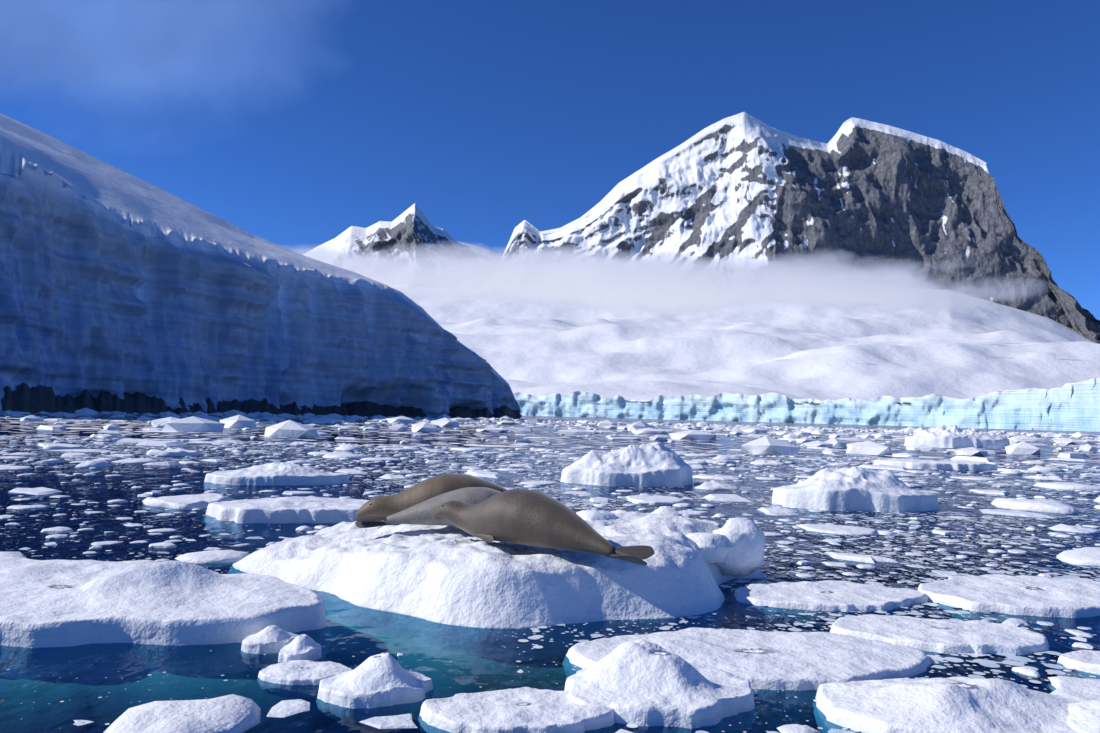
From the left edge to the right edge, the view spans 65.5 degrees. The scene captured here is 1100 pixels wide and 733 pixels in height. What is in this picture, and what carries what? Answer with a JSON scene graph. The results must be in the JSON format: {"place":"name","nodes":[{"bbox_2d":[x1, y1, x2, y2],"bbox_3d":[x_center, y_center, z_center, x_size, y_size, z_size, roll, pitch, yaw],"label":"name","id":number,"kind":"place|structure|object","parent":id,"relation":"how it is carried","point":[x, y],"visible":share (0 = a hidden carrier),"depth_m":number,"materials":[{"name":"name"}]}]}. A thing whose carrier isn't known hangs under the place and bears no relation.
{"place":"outdoors","nodes":[
{"label":"outdoors","id":0,"kind":"place"},
{"bbox_2d":[0,0,313,99],"bbox_3d":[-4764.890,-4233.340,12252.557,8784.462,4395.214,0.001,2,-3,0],"label":"cloud","id":1,"kind":"structure","parent":0,"point":[136,49],"depth_m":12273.97,"materials":[{"name":"white"}]},
{"bbox_2d":[1,383,519,418],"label":"shore rock","id":2,"kind":"object","parent":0,"point":[24,397],"visible":0.6,"depth_m":178.54,"materials":[{"name":"black stone"}]},
{"bbox_2d":[0,113,521,417],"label":"glacier ice","id":3,"kind":"structure","parent":0,"point":[116,281],"depth_m":196.80,"materials":[{"name":"ice"}]},
{"bbox_2d":[303,203,501,286],"bbox_3d":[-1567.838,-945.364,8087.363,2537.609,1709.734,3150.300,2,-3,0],"label":"mountain peak","id":4,"kind":"structure","parent":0,"point":[412,246],"depth_m":8553.74,"materials":[{"name":"white snow"}]},
{"bbox_2d":[0,413,1099,732],"bbox_3d":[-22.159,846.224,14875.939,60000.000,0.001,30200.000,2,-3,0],"label":"sea water","id":5,"kind":"structure","parent":0,"point":[450,659],"depth_m":10.86,"materials":[{"name":"blue liquid"}]},
{"bbox_2d":[0,557,327,647],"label":"ice floe","id":6,"kind":"object","parent":5,"relation":"on","point":[55,603],"depth_m":6.99,"materials":[{"name":"white ice"}]},
{"bbox_2d":[241,625,297,653],"bbox_3d":[-2.100,2.069,6.430,0.403,0.237,0.352,2,-3,0],"label":"ice chunk","id":7,"kind":"object","parent":5,"relation":"on","point":[271,639],"depth_m":6.32,"materials":[{"name":"white ice"}]},
{"bbox_2d":[204,462,349,485],"bbox_3d":[-6.607,2.833,20.871,3.371,1.010,2.268,2,-3,0],"label":"ice floe","id":8,"kind":"object","parent":5,"relation":"on","point":[282,474],"depth_m":20.17,"materials":[{"name":"white ice"}]},
{"bbox_2d":[205,496,368,523],"bbox_3d":[-4.027,2.637,14.464,3.516,0.806,2.139,2,-3,-11],"label":"ice floe","id":9,"kind":"object","parent":5,"relation":"on","point":[309,509],"depth_m":13.62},
{"bbox_2d":[278,634,321,662],"bbox_3d":[-1.797,2.062,6.182,0.289,0.235,0.341,2,-3,0],"label":"ice chunk","id":10,"kind":"object","parent":5,"relation":"on","point":[303,647],"depth_m":6.12,"materials":[{"name":"white ice"}]},
{"bbox_2d":[258,660,352,684],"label":"ice floe","id":11,"kind":"object","parent":5,"relation":"on","point":[300,672],"depth_m":5.70,"materials":[{"name":"white ice"}]},
{"bbox_2d":[317,652,432,708],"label":"ice chunk","id":12,"kind":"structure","parent":5,"relation":"on","point":[380,680],"depth_m":5.30,"materials":[{"name":"white ice"}]},
{"bbox_2d":[233,508,765,628],"bbox_3d":[-0.580,2.310,9.982,6.211,1.290,5.698,2,-3,0],"label":"ice floe","id":13,"kind":"object","parent":5,"relation":"on","point":[453,575],"depth_m":7.93,"materials":[{"name":"white ice"}]},
{"bbox_2d":[354,487,500,527],"bbox_3d":[-1.020,1.574,9.530,2.274,0.471,0.547,2,-3,0],"label":"seal","id":14,"kind":"object","parent":13,"relation":"on","point":[421,513],"visible":0.38,"depth_m":9.38,"materials":[{"name":"fur"}]},
{"bbox_2d":[355,474,580,516],"bbox_3d":[-0.931,1.630,10.545,2.860,0.604,0.699,2,-3,-9],"label":"seal","id":15,"kind":"object","parent":13,"relation":"on","point":[414,495],"visible":0.31,"depth_m":10.27,"materials":[{"name":"fur"}]},
{"bbox_2d":[433,489,654,564],"bbox_3d":[-0.087,1.479,8.243,2.502,0.560,0.650,-1,-4,35],"label":"seal","id":16,"kind":"object","parent":13,"relation":"on","point":[528,517],"visible":1,"depth_m":8.03,"materials":[{"name":"fur"}]},
{"bbox_2d":[572,506,764,576],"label":"ice floe blocks","id":17,"kind":"object","parent":13,"relation":"on","point":[733,547],"depth_m":9.36,"materials":[{"name":"white ice"}]},
{"bbox_2d":[419,687,614,732],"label":"ice floe","id":18,"kind":"structure","parent":5,"relation":"on","point":[525,710],"depth_m":4.96,"materials":[{"name":"white ice"}]},
{"bbox_2d":[0,408,1099,732],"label":"brash ice","id":19,"kind":"structure","parent":5,"relation":"on","point":[232,714],"depth_m":26.33,"materials":[{"name":"white ice"}]},
{"bbox_2d":[0,413,1099,464],"bbox_3d":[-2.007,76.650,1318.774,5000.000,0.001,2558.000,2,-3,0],"label":"brash ice","id":20,"kind":"structure","parent":5,"relation":"on","point":[593,441],"depth_m":63.75,"materials":[{"name":"white ice"}]},
{"bbox_2d":[560,442,692,486],"bbox_3d":[2.110,2.893,23.435,3.715,1.708,2.475,2,-3,0],"label":"ice floe","id":21,"kind":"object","parent":5,"relation":"on","point":[656,464],"depth_m":22.74,"materials":[{"name":"white ice"}]},
{"bbox_2d":[564,639,754,728],"bbox_3d":[0.711,2.058,5.465,1.265,0.570,0.983,2,-3,0],"label":"ice lump","id":22,"kind":"object","parent":5,"relation":"on","point":[641,682],"depth_m":5.27,"materials":[{"name":"white ice"}]},
{"bbox_2d":[566,627,930,690],"bbox_3d":[1.513,2.338,6.423,2.849,0.497,1.440,2,-3,0],"label":"ice floe","id":23,"kind":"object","parent":5,"relation":"on","point":[783,660],"depth_m":6.32,"materials":[{"name":"white ice"}]},
{"bbox_2d":[733,580,927,611],"bbox_3d":[2.888,2.484,8.787,2.082,0.392,1.331,2,-3,0],"label":"ice floe","id":24,"kind":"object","parent":5,"relation":"on","point":[834,596],"depth_m":8.61,"materials":[{"name":"white ice"}]},
{"bbox_2d":[772,466,938,512],"bbox_3d":[6.598,2.845,18.466,3.579,1.388,2.112,2,-3,0],"label":"ice floe","id":25,"kind":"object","parent":5,"relation":"on","point":[853,488],"depth_m":17.77,"materials":[{"name":"white ice"}]},
{"bbox_2d":[873,459,995,470],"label":"ice floe","id":26,"kind":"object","parent":5,"relation":"on","point":[958,464],"depth_m":35.10,"materials":[{"name":"white ice"}]},
{"bbox_2d":[830,614,1049,654],"bbox_3d":[3.286,2.388,7.273,1.804,0.349,1.109,2,-3,0],"label":"ice floe","id":27,"kind":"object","parent":5,"relation":"on","point":[945,636],"depth_m":7.12,"materials":[{"name":"white ice"}]},
{"bbox_2d":[815,676,1079,732],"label":"ice floe","id":28,"kind":"structure","parent":5,"relation":"on","point":[960,704],"depth_m":5.08,"materials":[{"name":"white ice"}]},
{"bbox_2d":[904,425,1009,448],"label":"ice floe","id":29,"kind":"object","parent":5,"relation":"on","point":[951,436],"depth_m":69.97,"materials":[{"name":"white ice"}]},
{"bbox_2d":[918,574,1099,617],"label":"ice floe","id":30,"kind":"object","parent":5,"relation":"on","point":[1029,595],"depth_m":8.77,"materials":[{"name":"white ice"}]},
{"bbox_2d":[1057,650,1099,674],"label":"ice floe","id":31,"kind":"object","parent":5,"relation":"on","point":[1088,661],"depth_m":6.48,"materials":[{"name":"white ice"}]},
{"bbox_2d":[1067,699,1099,732],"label":"ice floe","id":32,"kind":"object","parent":5,"relation":"on","point":[1083,716],"depth_m":5.01,"materials":[{"name":"white ice"}]},
{"bbox_2d":[0,0,1099,319],"label":"sky","id":33,"kind":"structure","parent":0,"point":[488,117],"materials":[{"name":"blue"}]},
{"bbox_2d":[391,284,1099,400],"bbox_3d":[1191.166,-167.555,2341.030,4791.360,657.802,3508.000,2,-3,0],"label":"snow field","id":34,"kind":"structure","parent":0,"point":[807,341],"depth_m":2396.03,"materials":[{"name":"white snow"}]},
{"bbox_2d":[480,112,1099,343],"bbox_3d":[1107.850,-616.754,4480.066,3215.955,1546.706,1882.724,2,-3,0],"label":"mountain","id":35,"kind":"structure","parent":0,"point":[743,198],"depth_m":4426.73,"materials":[{"name":"grey stone"}]},
{"bbox_2d":[513,378,1099,431],"bbox_3d":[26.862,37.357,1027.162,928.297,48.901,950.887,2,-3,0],"label":"ice cliff","id":36,"kind":"structure","parent":0,"point":[1075,406],"depth_m":935.29,"materials":[{"name":"white ice"}]}
]}

